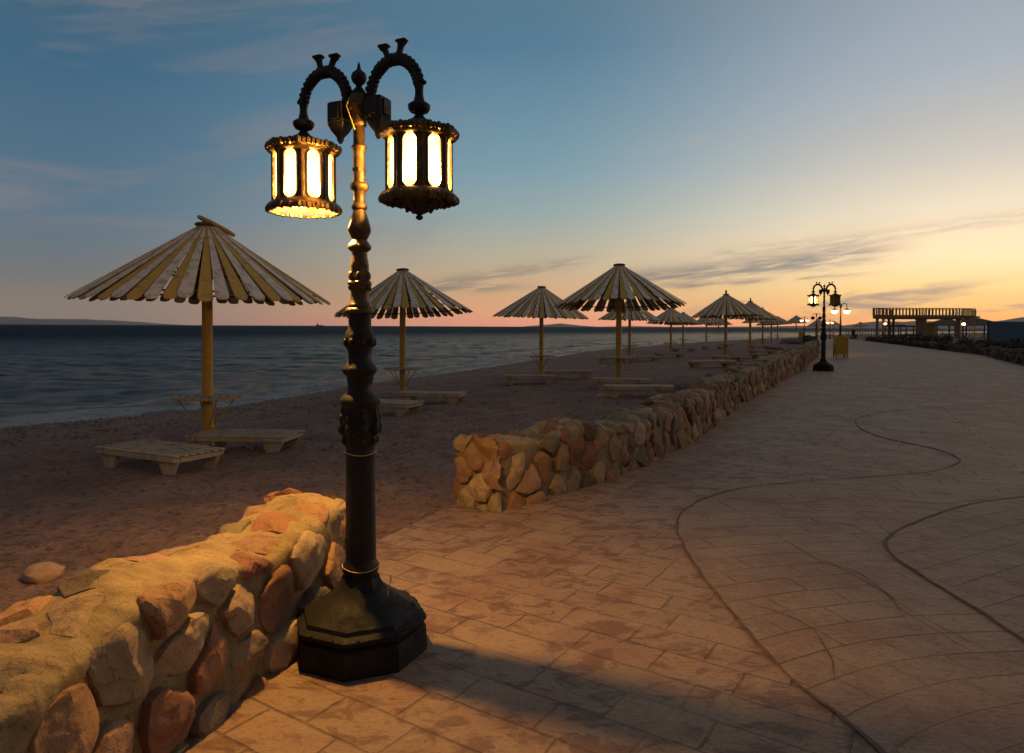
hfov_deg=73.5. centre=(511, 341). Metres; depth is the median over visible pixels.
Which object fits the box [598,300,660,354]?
beach umbrella
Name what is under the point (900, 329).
beach shelter
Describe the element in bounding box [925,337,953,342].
shrub
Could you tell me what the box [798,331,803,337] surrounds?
litter bin
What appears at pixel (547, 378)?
sunbed
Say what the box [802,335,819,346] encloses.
stone wall
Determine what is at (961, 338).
shrub
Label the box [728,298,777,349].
beach umbrella
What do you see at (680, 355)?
sunbed
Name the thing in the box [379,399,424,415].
sunbed
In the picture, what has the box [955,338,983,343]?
shrub
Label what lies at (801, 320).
street lamp
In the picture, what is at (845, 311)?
street lamp
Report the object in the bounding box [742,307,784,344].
beach umbrella
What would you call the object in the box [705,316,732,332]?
beach umbrella
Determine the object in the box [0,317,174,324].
hills across bay
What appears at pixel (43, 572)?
rock
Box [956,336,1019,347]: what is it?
shrub
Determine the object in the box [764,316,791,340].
beach umbrella
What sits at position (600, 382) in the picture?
sunbed
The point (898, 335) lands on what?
shrub
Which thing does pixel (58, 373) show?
sea
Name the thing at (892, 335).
shrub
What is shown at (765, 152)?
sky
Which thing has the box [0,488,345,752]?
stone wall
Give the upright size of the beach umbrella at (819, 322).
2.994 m
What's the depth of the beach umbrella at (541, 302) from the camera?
22.68 m
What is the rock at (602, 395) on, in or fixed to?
on the beach
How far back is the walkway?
3.75 m
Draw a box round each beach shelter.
[885,325,906,334]
[890,325,915,335]
[926,319,966,336]
[941,318,994,337]
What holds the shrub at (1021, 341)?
on the beach
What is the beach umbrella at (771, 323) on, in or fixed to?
on the beach
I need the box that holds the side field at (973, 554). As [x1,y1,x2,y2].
[887,497,1023,639]
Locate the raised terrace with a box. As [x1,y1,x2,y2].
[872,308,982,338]
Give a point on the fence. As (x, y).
(857, 333)
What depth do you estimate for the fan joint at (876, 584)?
4.21 m
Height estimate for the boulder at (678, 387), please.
0.345 m
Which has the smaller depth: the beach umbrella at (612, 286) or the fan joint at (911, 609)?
the fan joint at (911, 609)
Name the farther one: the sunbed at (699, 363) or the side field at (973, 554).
the sunbed at (699, 363)
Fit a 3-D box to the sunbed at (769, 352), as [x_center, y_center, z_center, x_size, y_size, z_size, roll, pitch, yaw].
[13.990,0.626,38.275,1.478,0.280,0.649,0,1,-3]
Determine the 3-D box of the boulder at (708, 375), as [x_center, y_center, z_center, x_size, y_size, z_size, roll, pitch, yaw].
[5.757,1.091,19.544,0.672,0.381,0.950,2,2,48]
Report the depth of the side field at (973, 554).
4.86 m
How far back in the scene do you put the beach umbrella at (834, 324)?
91.35 m
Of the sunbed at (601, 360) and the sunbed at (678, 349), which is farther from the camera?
the sunbed at (678, 349)
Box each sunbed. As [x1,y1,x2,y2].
[94,439,224,474]
[184,429,304,452]
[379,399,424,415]
[395,390,466,403]
[504,374,555,384]
[545,370,592,377]
[592,377,651,389]
[598,357,629,362]
[604,384,674,397]
[628,355,660,361]
[654,353,684,357]
[672,348,695,351]
[686,360,736,367]
[701,346,723,348]
[711,355,746,361]
[729,353,762,358]
[748,345,771,348]
[748,350,777,354]
[766,347,784,350]
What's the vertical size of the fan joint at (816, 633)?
0.001 m
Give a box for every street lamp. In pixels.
[264,37,459,681]
[800,316,808,335]
[807,282,841,370]
[811,313,821,336]
[831,303,849,336]
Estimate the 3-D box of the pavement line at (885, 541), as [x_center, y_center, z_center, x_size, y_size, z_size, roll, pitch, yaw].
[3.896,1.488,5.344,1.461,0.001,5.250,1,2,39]
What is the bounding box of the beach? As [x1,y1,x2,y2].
[0,328,986,611]
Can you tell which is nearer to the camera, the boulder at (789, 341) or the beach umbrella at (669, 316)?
the beach umbrella at (669, 316)
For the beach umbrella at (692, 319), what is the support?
on the beach
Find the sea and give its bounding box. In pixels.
[0,324,986,428]
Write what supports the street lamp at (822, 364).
on the walkway
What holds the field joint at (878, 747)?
on the fan field at (914, 683)
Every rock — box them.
[21,561,64,583]
[596,393,609,396]
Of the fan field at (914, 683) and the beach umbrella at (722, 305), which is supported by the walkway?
the fan field at (914, 683)
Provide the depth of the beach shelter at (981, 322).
98.65 m
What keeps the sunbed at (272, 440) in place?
on the beach
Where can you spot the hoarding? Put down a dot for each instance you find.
(1004, 331)
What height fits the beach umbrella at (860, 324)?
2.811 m
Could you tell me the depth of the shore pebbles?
12.92 m
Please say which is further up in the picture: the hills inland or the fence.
the hills inland
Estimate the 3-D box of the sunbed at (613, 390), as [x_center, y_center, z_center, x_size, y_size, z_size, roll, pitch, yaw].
[2.842,1.131,15.364,1.552,0.294,0.682,0,0,8]
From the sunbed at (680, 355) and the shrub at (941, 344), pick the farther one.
the shrub at (941, 344)
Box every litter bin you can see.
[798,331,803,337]
[833,336,848,357]
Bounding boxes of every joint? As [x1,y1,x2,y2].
[676,402,1023,752]
[734,598,834,677]
[799,559,906,621]
[802,549,1022,666]
[821,409,1010,448]
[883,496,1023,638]
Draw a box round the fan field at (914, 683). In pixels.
[678,403,1023,752]
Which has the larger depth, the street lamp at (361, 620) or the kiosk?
the kiosk
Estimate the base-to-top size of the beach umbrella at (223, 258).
3.523 m
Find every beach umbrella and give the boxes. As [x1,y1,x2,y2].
[64,215,330,444]
[334,268,472,391]
[492,286,588,373]
[554,263,686,383]
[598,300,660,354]
[646,307,694,351]
[668,312,701,345]
[691,290,762,354]
[697,316,722,342]
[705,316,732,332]
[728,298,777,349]
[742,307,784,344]
[756,322,787,342]
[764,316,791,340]
[788,315,808,330]
[806,319,827,337]
[826,321,843,335]
[853,322,867,335]
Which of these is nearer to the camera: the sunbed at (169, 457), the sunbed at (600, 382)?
the sunbed at (169, 457)
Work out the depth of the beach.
8.20 m
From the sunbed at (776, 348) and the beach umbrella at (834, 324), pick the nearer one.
the sunbed at (776, 348)
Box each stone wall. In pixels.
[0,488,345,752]
[453,341,819,513]
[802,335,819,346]
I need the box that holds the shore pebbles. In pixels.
[2,347,729,450]
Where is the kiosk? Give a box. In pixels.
[926,324,937,337]
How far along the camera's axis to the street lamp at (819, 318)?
60.14 m
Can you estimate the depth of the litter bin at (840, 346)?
31.75 m
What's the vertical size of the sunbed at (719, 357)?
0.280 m
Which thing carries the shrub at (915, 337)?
on the beach
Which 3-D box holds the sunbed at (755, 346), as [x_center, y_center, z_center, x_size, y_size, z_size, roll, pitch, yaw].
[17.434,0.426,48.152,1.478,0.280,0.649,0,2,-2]
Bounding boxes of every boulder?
[673,383,688,391]
[704,373,718,376]
[779,338,802,343]
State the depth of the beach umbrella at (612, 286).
18.43 m
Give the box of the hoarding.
[987,322,1023,345]
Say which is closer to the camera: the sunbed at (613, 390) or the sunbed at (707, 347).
the sunbed at (613, 390)
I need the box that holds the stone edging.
[865,336,1023,365]
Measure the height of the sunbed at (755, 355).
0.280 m
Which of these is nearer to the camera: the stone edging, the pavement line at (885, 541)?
the pavement line at (885, 541)
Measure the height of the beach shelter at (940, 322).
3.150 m
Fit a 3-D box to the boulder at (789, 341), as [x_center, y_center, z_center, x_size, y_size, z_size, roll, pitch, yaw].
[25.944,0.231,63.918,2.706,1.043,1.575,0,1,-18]
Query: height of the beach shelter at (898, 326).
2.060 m
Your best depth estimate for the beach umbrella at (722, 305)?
33.11 m
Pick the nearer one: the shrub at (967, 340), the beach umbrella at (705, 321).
the shrub at (967, 340)
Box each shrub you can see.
[881,334,906,338]
[897,332,921,338]
[907,331,952,340]
[924,334,968,342]
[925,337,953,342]
[934,341,977,348]
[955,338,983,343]
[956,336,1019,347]
[997,341,1023,349]
[1002,337,1023,348]
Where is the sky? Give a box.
[0,0,1023,326]
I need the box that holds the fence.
[846,330,885,336]
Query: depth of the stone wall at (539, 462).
7.11 m
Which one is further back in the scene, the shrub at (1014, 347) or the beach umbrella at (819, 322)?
the beach umbrella at (819, 322)
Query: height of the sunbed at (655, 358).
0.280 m
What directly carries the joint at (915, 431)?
on the fan field at (914, 683)
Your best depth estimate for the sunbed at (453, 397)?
14.85 m
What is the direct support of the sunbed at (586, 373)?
on the beach
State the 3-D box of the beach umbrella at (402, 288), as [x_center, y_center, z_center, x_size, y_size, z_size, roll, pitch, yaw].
[-2.696,-0.072,17.145,3.458,3.510,3.456,1,2,40]
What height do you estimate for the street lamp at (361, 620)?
2.955 m
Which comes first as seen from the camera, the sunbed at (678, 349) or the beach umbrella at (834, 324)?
the sunbed at (678, 349)
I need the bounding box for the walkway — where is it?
[182,334,1023,752]
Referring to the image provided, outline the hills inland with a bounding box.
[826,317,1023,328]

